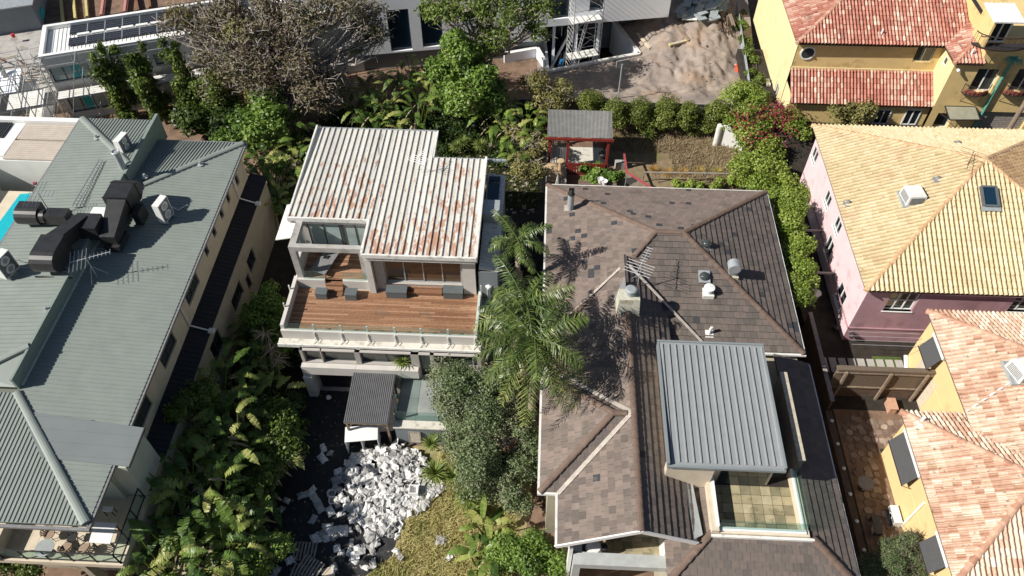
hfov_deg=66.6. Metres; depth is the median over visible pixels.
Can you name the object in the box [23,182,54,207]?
tv antenna
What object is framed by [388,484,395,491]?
white bag
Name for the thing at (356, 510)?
white bag
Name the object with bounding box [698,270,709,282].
skylight tube
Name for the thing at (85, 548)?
outdoor chair
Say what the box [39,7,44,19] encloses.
material stack
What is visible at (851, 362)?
stepping stone
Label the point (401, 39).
window
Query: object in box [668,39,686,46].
timber beam
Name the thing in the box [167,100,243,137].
leafy shrub
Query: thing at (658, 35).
sand ground
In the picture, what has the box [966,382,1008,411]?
overflow pipe
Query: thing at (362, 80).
giant strelitzia
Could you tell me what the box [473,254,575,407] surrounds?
palm tree
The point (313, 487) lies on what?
white bag
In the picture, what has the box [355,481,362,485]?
white bag
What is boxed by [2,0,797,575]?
ground
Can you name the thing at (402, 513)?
white bag
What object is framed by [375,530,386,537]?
white bag
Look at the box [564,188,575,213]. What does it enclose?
flue
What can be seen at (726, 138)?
garden sculpture
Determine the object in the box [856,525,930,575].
feathery shrub
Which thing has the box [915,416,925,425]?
roof vent
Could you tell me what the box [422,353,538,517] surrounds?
olive tree
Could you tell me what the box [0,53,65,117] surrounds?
scaffolding
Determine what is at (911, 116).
window
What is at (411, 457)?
white bag
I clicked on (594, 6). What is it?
window
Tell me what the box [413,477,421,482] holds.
white bag
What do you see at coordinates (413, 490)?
white crate
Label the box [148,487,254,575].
giant strelitzia
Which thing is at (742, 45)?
site fence
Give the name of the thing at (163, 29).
solar panel
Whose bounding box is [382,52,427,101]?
giant strelitzia
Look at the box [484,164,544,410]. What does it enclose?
side passage
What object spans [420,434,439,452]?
yucca
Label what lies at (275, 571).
white bag
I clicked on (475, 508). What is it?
yucca
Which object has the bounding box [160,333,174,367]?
window
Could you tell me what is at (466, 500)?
yucca
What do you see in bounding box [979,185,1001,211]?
skylight
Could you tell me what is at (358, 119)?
giant strelitzia
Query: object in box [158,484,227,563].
giant strelitzia
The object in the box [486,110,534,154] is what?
giant strelitzia
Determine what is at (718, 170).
ornamental grass
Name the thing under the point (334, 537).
white bag
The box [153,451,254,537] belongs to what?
giant strelitzia
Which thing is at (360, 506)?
white bag
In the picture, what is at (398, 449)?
white bag
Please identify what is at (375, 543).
white bag
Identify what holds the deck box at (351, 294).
on the white house at (396, 217)
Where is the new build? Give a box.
[38,0,364,117]
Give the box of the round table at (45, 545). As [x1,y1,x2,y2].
[34,539,55,557]
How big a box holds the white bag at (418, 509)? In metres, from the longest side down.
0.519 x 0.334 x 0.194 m
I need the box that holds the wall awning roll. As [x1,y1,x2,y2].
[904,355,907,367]
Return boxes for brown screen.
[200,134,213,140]
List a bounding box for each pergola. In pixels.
[343,372,398,443]
[545,109,613,174]
[830,365,935,401]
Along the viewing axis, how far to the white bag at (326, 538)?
41.01 m
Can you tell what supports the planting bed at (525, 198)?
on the ground at (508, 72)
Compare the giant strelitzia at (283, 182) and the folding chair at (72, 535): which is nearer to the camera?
the folding chair at (72, 535)
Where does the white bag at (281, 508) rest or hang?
on the driveway
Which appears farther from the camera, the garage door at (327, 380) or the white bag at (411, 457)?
the garage door at (327, 380)
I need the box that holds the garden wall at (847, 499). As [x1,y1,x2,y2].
[822,411,866,563]
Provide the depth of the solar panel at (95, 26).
61.95 m
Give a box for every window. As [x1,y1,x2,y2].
[49,63,90,81]
[67,93,108,111]
[134,396,150,426]
[153,54,167,64]
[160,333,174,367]
[185,275,197,303]
[210,330,222,360]
[231,281,242,311]
[245,275,250,289]
[247,250,254,271]
[303,347,321,358]
[307,224,365,245]
[322,348,355,360]
[361,349,410,362]
[386,9,411,49]
[408,431,421,442]
[419,5,442,45]
[419,351,431,374]
[434,352,477,364]
[548,0,570,17]
[589,0,603,9]
[800,46,815,59]
[809,144,817,166]
[822,188,831,211]
[822,234,833,261]
[832,214,841,238]
[832,281,846,313]
[871,109,892,123]
[881,293,919,312]
[900,109,922,124]
[912,47,935,60]
[942,56,947,66]
[969,69,1000,90]
[987,23,1012,41]
[1005,298,1023,312]
[1008,69,1023,90]
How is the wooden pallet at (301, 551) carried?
on the driveway
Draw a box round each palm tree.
[472,290,589,429]
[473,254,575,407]
[488,209,552,328]
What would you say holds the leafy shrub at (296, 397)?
on the garden bed at (280, 268)
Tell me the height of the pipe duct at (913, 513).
2.819 m
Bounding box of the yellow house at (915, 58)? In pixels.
[753,0,1023,129]
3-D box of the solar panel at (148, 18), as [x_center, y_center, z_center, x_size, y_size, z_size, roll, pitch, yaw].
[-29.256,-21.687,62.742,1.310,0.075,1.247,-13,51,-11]
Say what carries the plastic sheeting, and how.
on the sand ground at (658, 35)
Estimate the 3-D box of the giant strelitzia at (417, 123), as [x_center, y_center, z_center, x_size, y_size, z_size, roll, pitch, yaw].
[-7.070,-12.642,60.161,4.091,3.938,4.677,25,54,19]
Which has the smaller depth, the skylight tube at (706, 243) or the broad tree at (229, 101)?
the skylight tube at (706, 243)
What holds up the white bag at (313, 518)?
on the driveway
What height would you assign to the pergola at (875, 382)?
2.780 m
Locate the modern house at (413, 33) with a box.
[287,0,670,69]
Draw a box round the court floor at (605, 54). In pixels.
[549,51,612,67]
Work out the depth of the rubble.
66.34 m
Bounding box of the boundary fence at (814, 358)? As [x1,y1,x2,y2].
[799,312,834,415]
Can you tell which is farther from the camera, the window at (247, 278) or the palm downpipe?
the palm downpipe
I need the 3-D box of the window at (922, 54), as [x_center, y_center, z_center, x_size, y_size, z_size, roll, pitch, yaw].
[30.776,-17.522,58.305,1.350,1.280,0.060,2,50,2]
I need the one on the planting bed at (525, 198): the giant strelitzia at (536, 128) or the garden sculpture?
the giant strelitzia at (536, 128)
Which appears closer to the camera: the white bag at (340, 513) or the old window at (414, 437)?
the white bag at (340, 513)
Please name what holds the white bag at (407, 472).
on the white bag at (401, 475)
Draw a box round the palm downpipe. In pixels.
[972,56,1022,127]
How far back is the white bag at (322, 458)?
43.94 m
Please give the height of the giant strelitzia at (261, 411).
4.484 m
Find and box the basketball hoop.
[616,59,629,97]
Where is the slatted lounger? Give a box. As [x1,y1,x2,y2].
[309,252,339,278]
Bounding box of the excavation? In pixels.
[65,0,207,21]
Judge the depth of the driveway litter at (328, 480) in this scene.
42.12 m
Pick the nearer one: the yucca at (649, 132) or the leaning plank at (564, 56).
the yucca at (649, 132)
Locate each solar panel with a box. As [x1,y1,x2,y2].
[68,35,86,46]
[69,23,87,34]
[86,33,103,43]
[87,21,104,31]
[104,30,121,40]
[105,18,121,28]
[122,15,139,25]
[122,27,139,37]
[140,13,156,22]
[140,25,156,34]
[157,11,168,19]
[157,24,174,31]
[240,0,256,6]
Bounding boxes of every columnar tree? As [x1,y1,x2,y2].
[85,39,140,119]
[121,40,175,124]
[156,36,202,106]
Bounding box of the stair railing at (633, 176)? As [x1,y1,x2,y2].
[622,152,650,186]
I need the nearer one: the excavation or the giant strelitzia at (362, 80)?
the giant strelitzia at (362, 80)
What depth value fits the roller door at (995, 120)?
59.92 m
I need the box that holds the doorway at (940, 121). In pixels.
[932,113,948,126]
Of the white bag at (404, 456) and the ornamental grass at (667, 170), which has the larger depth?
the ornamental grass at (667, 170)
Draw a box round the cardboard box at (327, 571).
[321,566,334,575]
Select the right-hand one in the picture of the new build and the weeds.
the weeds
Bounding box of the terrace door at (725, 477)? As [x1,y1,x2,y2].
[715,471,769,485]
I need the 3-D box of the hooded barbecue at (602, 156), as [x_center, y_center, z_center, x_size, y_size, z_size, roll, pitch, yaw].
[6.902,-9.891,59.419,0.680,1.320,0.663,2,50,2]
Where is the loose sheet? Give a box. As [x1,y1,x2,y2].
[682,4,696,20]
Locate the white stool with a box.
[102,506,117,516]
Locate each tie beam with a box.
[801,271,834,274]
[806,229,822,231]
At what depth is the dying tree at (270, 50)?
58.01 m
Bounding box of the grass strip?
[872,356,900,366]
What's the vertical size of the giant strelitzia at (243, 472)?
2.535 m
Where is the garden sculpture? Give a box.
[712,124,741,150]
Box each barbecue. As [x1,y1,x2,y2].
[582,541,607,552]
[598,150,605,163]
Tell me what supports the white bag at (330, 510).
on the driveway
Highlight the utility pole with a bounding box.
[1006,101,1023,129]
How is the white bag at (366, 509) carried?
on the white bag
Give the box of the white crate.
[408,484,418,495]
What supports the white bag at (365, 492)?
on the white bag
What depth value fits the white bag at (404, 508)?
41.96 m
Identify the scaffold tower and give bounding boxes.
[565,0,604,65]
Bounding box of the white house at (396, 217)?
[275,125,509,396]
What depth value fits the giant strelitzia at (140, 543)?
37.24 m
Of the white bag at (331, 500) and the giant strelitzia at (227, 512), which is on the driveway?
the white bag at (331, 500)
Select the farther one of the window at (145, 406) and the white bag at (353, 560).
the white bag at (353, 560)
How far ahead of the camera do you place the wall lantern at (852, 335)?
46.71 m
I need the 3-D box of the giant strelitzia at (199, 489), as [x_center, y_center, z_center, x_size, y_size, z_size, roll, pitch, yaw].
[-16.515,9.947,40.800,4.872,4.669,5.084,6,50,5]
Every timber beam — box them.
[636,33,651,46]
[639,37,650,48]
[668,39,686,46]
[673,24,689,40]
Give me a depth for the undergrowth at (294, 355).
46.12 m
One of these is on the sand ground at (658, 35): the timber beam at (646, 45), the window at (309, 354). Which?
the timber beam at (646, 45)
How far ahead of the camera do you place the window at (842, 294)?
48.22 m
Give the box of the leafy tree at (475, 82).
[422,27,508,117]
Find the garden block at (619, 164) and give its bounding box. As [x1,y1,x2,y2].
[614,159,624,169]
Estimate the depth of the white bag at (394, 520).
41.55 m
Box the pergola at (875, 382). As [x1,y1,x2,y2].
[830,365,935,401]
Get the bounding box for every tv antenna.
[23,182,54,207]
[68,248,109,282]
[410,149,428,172]
[624,247,654,285]
[960,147,984,169]
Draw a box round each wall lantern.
[833,325,840,330]
[849,333,855,338]
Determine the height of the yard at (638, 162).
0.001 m
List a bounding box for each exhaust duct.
[13,201,72,224]
[28,213,102,278]
[90,180,148,251]
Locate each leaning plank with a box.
[549,27,572,68]
[562,28,574,64]
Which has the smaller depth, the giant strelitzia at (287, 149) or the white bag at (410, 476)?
the white bag at (410, 476)
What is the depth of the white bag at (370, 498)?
42.31 m
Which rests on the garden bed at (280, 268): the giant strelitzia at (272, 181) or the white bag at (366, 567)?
the giant strelitzia at (272, 181)
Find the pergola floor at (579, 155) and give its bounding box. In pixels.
[546,146,607,173]
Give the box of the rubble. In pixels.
[631,39,717,92]
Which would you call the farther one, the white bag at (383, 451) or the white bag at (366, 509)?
the white bag at (383, 451)
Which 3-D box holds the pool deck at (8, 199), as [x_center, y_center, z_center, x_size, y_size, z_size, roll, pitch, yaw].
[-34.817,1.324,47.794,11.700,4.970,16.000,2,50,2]
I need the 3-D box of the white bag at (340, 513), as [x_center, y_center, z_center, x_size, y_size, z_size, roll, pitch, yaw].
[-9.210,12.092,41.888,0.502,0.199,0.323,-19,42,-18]
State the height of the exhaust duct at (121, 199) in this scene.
1.780 m
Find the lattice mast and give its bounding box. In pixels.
[72,158,102,205]
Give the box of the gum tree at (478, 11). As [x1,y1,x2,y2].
[411,0,561,63]
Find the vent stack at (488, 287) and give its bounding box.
[485,285,491,299]
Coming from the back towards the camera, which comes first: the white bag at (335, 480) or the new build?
the new build
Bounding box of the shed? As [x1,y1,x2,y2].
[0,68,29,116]
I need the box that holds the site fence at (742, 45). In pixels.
[737,2,749,81]
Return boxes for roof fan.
[702,283,714,298]
[727,258,740,279]
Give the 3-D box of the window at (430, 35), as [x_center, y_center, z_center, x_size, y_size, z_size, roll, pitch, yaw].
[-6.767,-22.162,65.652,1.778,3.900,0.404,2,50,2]
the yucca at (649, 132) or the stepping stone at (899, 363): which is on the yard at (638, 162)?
the yucca at (649, 132)
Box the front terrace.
[393,378,478,444]
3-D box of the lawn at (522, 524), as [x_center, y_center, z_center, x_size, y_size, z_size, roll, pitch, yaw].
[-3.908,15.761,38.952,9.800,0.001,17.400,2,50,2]
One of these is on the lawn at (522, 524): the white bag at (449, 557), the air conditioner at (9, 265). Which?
the white bag at (449, 557)
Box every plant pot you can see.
[598,177,603,183]
[602,179,607,185]
[884,398,898,413]
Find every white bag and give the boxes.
[269,564,281,575]
[278,506,285,512]
[282,497,290,503]
[284,555,296,565]
[297,491,308,499]
[307,514,317,523]
[308,484,316,493]
[309,490,319,503]
[309,531,322,544]
[313,500,325,513]
[316,452,327,463]
[317,529,327,539]
[320,443,326,452]
[322,522,332,529]
[323,533,329,542]
[325,505,335,517]
[325,527,333,535]
[326,450,333,455]
[327,489,335,496]
[328,496,336,503]
[330,475,340,484]
[330,533,340,541]
[330,561,337,573]
[331,484,342,493]
[332,525,341,533]
[333,496,340,501]
[333,544,340,552]
[334,467,341,475]
[334,501,339,508]
[336,511,345,517]
[337,492,345,502]
[337,549,344,555]
[340,525,347,536]
[343,503,349,510]
[344,496,350,504]
[345,468,356,477]
[346,460,355,469]
[346,547,351,555]
[347,483,356,491]
[347,500,354,508]
[347,508,355,517]
[348,457,359,463]
[348,517,356,523]
[349,452,358,458]
[349,538,353,547]
[349,556,358,564]
[350,551,359,558]
[351,472,365,480]
[351,475,355,484]
[353,506,359,514]
[353,544,359,550]
[354,451,363,457]
[354,465,361,473]
[354,497,364,506]
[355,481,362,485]
[355,502,362,510]
[355,524,360,532]
[356,516,362,524]
[357,484,362,492]
[357,493,365,501]
[358,543,365,554]
[359,565,370,570]
[360,460,365,467]
[361,517,372,523]
[361,524,370,528]
[362,488,368,495]
[362,501,369,513]
[363,479,371,484]
[363,530,375,538]
[364,535,378,543]
[365,496,372,502]
[365,539,380,548]
[366,472,373,479]
[367,452,375,459]
[367,480,374,489]
[368,489,375,495]
[368,547,376,554]
[369,522,376,527]
[369,557,376,569]
[370,504,377,514]
[370,513,378,521]
[372,467,380,473]
[374,443,381,452]
[374,475,379,483]
[374,515,382,522]
[375,456,382,464]
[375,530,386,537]
[377,480,387,491]
[377,519,386,525]
[378,491,388,500]
[378,496,385,505]
[379,446,386,453]
[379,523,387,534]
[380,462,389,470]
[380,473,387,479]
[382,511,388,517]
[384,456,391,466]
[384,487,393,496]
[386,477,391,484]
[386,497,392,507]
[386,522,393,529]
[387,449,396,457]
[387,511,396,518]
[387,533,394,537]
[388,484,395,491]
[389,457,396,463]
[389,503,396,510]
[390,437,397,447]
[390,483,399,489]
[390,517,401,523]
[391,463,398,472]
[391,548,401,554]
[392,474,402,482]
[393,470,399,476]
[394,520,403,527]
[394,532,402,539]
[395,444,400,452]
[395,500,402,507]
[395,553,403,560]
[397,487,408,491]
[397,514,404,521]
[398,506,409,509]
[399,454,408,461]
[399,464,403,471]
[399,469,406,480]
[399,499,410,505]
[399,509,406,516]
[402,458,408,466]
[403,495,411,500]
[404,449,413,455]
[404,469,410,475]
[405,473,416,482]
[407,507,411,517]
[408,454,413,461]
[408,465,416,472]
[411,480,420,485]
[412,508,417,516]
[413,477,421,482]
[415,467,423,476]
[415,507,422,513]
[417,455,426,462]
[419,482,426,492]
[421,502,426,510]
[422,498,431,508]
[424,486,428,494]
[425,492,434,501]
[432,484,442,493]
[435,535,446,544]
[443,554,454,561]
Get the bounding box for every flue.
[111,149,126,170]
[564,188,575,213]
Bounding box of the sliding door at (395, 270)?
[383,261,461,282]
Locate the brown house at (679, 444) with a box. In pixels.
[537,183,859,575]
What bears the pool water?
in the pool deck at (8, 199)
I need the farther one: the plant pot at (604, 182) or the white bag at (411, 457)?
the plant pot at (604, 182)
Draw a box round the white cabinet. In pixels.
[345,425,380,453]
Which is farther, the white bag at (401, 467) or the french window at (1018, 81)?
the french window at (1018, 81)
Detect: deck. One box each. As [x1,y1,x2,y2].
[0,191,31,219]
[578,180,616,185]
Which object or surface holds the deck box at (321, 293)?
on the white house at (396, 217)
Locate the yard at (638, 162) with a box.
[611,127,745,189]
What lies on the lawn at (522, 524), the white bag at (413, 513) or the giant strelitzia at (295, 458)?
the white bag at (413, 513)
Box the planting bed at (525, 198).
[275,117,537,208]
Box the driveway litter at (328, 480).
[290,391,430,575]
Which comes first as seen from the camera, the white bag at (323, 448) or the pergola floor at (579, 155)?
the white bag at (323, 448)
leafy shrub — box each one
[0,563,45,575]
[161,375,221,423]
[166,528,297,575]
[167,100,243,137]
[208,82,293,153]
[233,460,284,518]
[235,278,293,370]
[242,392,309,472]
[276,391,309,433]
[477,525,572,575]
[501,117,555,186]
[512,68,577,118]
[578,160,625,183]
[824,98,879,125]
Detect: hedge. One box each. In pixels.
[670,174,742,188]
[717,76,813,205]
[733,9,767,82]
[764,184,819,308]
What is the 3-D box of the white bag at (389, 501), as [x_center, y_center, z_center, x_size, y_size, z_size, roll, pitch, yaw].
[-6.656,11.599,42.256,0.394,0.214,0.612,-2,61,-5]
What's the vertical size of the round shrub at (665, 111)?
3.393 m
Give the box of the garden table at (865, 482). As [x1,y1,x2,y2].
[858,475,873,491]
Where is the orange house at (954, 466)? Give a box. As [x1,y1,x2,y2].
[881,308,1023,575]
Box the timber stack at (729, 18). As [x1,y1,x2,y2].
[718,9,735,33]
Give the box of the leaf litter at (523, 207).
[280,109,539,213]
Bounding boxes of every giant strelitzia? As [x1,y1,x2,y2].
[116,516,217,575]
[125,510,238,575]
[131,519,184,575]
[138,426,238,514]
[139,479,228,566]
[146,444,232,546]
[146,448,253,549]
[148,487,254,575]
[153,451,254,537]
[157,521,246,575]
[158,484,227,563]
[168,408,225,475]
[171,505,271,568]
[179,397,273,489]
[181,375,249,465]
[182,347,261,443]
[182,432,241,490]
[185,494,268,575]
[191,373,274,441]
[195,395,258,479]
[197,342,267,422]
[203,511,291,575]
[203,535,249,575]
[207,476,251,505]
[210,327,267,373]
[212,421,261,452]
[218,439,266,475]
[219,541,275,575]
[224,459,286,526]
[227,302,265,358]
[228,355,285,395]
[229,490,276,546]
[232,422,293,499]
[233,450,286,490]
[243,134,295,183]
[243,154,287,198]
[245,370,309,418]
[248,408,310,450]
[251,429,305,483]
[257,136,299,177]
[262,154,300,198]
[265,171,296,223]
[269,139,309,184]
[269,190,291,227]
[272,188,294,216]
[274,129,310,165]
[275,106,320,152]
[335,91,390,127]
[345,71,385,111]
[347,94,407,128]
[354,78,410,128]
[367,62,427,110]
[375,104,413,128]
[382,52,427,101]
[382,92,443,129]
[400,72,437,115]
[406,65,443,112]
[466,100,519,143]
[485,90,523,122]
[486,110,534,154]
[497,138,532,174]
[503,100,547,132]
[506,114,547,148]
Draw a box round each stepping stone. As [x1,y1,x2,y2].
[828,357,836,372]
[838,358,846,364]
[847,358,855,365]
[857,359,865,365]
[866,359,874,365]
[876,359,884,366]
[885,360,893,366]
[895,360,903,367]
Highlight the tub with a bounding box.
[812,289,821,299]
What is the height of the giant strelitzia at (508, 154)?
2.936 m
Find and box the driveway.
[268,390,400,575]
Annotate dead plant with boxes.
[250,326,279,344]
[260,339,286,363]
[268,353,291,373]
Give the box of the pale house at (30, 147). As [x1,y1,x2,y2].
[0,116,78,191]
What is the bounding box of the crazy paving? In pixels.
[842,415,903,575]
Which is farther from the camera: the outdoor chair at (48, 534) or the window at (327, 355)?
the window at (327, 355)
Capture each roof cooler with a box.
[896,185,926,207]
[999,356,1023,386]
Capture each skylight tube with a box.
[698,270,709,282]
[700,239,711,250]
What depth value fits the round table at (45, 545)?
35.51 m
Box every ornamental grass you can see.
[647,163,662,175]
[659,165,674,176]
[676,167,691,176]
[692,164,705,177]
[709,166,725,177]
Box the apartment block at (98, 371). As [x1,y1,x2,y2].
[0,114,279,575]
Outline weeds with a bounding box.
[383,110,543,208]
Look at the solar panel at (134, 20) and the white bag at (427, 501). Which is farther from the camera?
the solar panel at (134, 20)
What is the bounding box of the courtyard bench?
[869,515,883,535]
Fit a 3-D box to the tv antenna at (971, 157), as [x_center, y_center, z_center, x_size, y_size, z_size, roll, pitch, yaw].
[26.718,-7.330,45.617,1.400,0.654,2.220,27,55,21]
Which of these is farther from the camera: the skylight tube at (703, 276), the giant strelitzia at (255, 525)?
the skylight tube at (703, 276)
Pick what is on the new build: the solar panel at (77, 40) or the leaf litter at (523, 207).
the solar panel at (77, 40)
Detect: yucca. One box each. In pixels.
[391,355,410,370]
[417,456,448,487]
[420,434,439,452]
[443,464,460,488]
[448,140,462,154]
[451,487,480,510]
[456,134,470,150]
[462,502,479,522]
[471,137,489,153]
[639,127,656,140]
[687,125,699,135]
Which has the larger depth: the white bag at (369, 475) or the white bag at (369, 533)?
the white bag at (369, 475)
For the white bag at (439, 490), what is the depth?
42.63 m
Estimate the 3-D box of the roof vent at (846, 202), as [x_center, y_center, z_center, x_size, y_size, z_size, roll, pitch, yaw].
[20.504,-5.188,47.557,0.700,0.360,0.666,2,50,2]
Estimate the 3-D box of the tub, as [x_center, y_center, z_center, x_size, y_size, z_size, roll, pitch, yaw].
[19.235,0.456,49.477,0.660,0.500,0.643,2,50,2]
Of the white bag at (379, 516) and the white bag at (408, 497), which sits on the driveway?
the white bag at (379, 516)
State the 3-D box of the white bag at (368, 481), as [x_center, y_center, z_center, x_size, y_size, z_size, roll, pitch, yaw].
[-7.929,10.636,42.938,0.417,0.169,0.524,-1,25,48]
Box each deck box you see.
[314,287,328,299]
[344,288,358,300]
[385,284,407,298]
[443,285,463,298]
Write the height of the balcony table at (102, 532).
0.740 m
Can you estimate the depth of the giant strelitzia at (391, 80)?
62.20 m
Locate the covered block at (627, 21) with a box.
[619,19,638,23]
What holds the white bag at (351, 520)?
on the driveway
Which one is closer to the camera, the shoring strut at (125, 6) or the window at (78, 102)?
the window at (78, 102)
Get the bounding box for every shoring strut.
[59,0,64,21]
[72,0,76,19]
[84,0,88,18]
[100,0,105,16]
[123,0,127,12]
[135,0,139,10]
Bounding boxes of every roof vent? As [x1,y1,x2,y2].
[842,200,850,207]
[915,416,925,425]
[931,176,940,182]
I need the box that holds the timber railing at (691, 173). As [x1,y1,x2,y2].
[643,171,738,182]
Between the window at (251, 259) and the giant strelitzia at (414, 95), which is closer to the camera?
the window at (251, 259)
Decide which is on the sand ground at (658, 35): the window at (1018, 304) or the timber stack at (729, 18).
the timber stack at (729, 18)
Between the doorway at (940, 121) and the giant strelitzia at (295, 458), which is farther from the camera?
the doorway at (940, 121)
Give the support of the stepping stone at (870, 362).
on the terrace ground at (834, 344)
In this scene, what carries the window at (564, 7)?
in the modern house at (413, 33)
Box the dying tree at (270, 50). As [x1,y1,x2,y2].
[148,0,399,129]
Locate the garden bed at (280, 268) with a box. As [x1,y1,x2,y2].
[133,202,310,575]
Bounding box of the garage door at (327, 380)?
[319,375,351,386]
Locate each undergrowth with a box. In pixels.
[162,328,310,572]
[307,104,547,167]
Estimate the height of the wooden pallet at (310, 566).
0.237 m
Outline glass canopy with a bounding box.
[941,106,980,120]
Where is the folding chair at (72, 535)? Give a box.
[66,531,82,545]
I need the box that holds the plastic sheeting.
[674,0,728,21]
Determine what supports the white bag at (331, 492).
on the driveway
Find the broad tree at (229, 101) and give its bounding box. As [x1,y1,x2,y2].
[184,66,242,111]
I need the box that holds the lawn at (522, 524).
[366,445,532,575]
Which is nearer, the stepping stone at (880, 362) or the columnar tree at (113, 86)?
the stepping stone at (880, 362)
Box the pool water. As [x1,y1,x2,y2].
[0,193,30,240]
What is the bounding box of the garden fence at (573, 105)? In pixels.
[516,98,759,122]
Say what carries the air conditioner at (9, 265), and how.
on the apartment block at (98, 371)
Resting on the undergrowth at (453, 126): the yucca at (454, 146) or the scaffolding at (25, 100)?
the yucca at (454, 146)
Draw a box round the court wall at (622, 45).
[544,21,640,72]
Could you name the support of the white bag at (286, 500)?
on the driveway
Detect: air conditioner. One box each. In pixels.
[0,248,27,279]
[112,131,135,153]
[151,195,186,224]
[765,79,770,86]
[886,505,902,528]
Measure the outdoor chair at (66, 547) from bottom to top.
0.775 m
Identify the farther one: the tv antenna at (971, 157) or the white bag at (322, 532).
the tv antenna at (971, 157)
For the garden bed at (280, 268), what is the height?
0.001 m
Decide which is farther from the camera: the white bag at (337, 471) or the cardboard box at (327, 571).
the white bag at (337, 471)
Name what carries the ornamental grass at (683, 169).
on the yard at (638, 162)
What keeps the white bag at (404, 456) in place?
on the white bag at (393, 460)
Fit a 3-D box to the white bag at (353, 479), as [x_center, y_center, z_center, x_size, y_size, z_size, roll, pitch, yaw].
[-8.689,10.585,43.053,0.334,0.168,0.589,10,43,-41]
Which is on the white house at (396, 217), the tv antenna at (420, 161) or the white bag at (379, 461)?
the tv antenna at (420, 161)
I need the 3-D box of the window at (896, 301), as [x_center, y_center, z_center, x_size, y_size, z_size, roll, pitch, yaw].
[22.331,0.780,44.704,1.770,1.711,0.260,2,50,2]
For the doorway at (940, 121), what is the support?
in the yellow house at (915, 58)
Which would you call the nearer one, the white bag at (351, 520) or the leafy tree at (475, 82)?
the white bag at (351, 520)
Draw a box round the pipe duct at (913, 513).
[901,502,924,526]
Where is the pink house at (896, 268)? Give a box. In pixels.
[800,123,1023,341]
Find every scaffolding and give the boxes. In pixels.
[0,42,62,108]
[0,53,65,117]
[34,32,313,118]
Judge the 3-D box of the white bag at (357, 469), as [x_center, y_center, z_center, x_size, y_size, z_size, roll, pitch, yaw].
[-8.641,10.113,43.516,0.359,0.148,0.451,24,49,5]
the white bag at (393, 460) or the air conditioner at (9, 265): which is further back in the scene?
the white bag at (393, 460)
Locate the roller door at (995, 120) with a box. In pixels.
[971,111,1023,128]
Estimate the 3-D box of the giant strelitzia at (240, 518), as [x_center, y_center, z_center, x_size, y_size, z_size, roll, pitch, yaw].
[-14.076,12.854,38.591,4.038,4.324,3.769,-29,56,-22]
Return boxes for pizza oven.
[539,158,565,189]
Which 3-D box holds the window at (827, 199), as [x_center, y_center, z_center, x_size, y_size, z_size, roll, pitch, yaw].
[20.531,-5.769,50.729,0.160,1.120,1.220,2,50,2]
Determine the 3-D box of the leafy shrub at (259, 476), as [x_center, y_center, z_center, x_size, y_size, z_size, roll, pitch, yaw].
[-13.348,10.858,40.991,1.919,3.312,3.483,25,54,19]
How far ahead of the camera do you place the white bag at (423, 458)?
43.76 m
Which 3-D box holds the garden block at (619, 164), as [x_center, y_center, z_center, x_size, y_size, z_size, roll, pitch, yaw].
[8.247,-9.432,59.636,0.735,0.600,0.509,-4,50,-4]
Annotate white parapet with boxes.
[504,46,545,67]
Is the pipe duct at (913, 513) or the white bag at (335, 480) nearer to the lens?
the pipe duct at (913, 513)
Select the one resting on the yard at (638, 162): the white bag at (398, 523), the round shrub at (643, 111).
the round shrub at (643, 111)
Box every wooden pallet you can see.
[290,562,315,575]
[292,541,318,561]
[295,553,324,575]
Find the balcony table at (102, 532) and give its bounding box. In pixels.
[89,522,120,547]
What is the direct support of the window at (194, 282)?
in the apartment block at (98, 371)
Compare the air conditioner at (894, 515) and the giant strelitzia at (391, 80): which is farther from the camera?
the giant strelitzia at (391, 80)
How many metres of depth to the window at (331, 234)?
45.92 m
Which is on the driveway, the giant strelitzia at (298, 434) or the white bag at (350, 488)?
the white bag at (350, 488)
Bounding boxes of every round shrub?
[575,88,609,110]
[600,94,630,131]
[625,94,654,132]
[649,92,681,132]
[674,100,701,134]
[696,98,730,133]
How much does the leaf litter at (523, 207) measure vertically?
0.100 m
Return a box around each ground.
[0,22,60,116]
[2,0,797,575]
[536,0,774,106]
[736,49,932,575]
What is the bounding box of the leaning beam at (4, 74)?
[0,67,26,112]
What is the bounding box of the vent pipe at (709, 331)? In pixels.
[705,326,713,337]
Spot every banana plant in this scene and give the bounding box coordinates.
[445,533,512,575]
[454,516,526,575]
[458,493,516,555]
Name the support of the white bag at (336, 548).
on the driveway
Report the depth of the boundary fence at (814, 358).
45.42 m
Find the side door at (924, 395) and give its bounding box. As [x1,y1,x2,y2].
[916,359,936,409]
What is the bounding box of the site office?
[0,0,46,34]
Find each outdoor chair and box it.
[39,525,58,541]
[56,542,75,555]
[76,541,94,555]
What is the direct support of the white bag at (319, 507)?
on the driveway
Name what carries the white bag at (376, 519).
on the driveway
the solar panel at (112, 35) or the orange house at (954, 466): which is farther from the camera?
the solar panel at (112, 35)
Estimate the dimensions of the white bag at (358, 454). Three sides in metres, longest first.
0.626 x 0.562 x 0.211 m

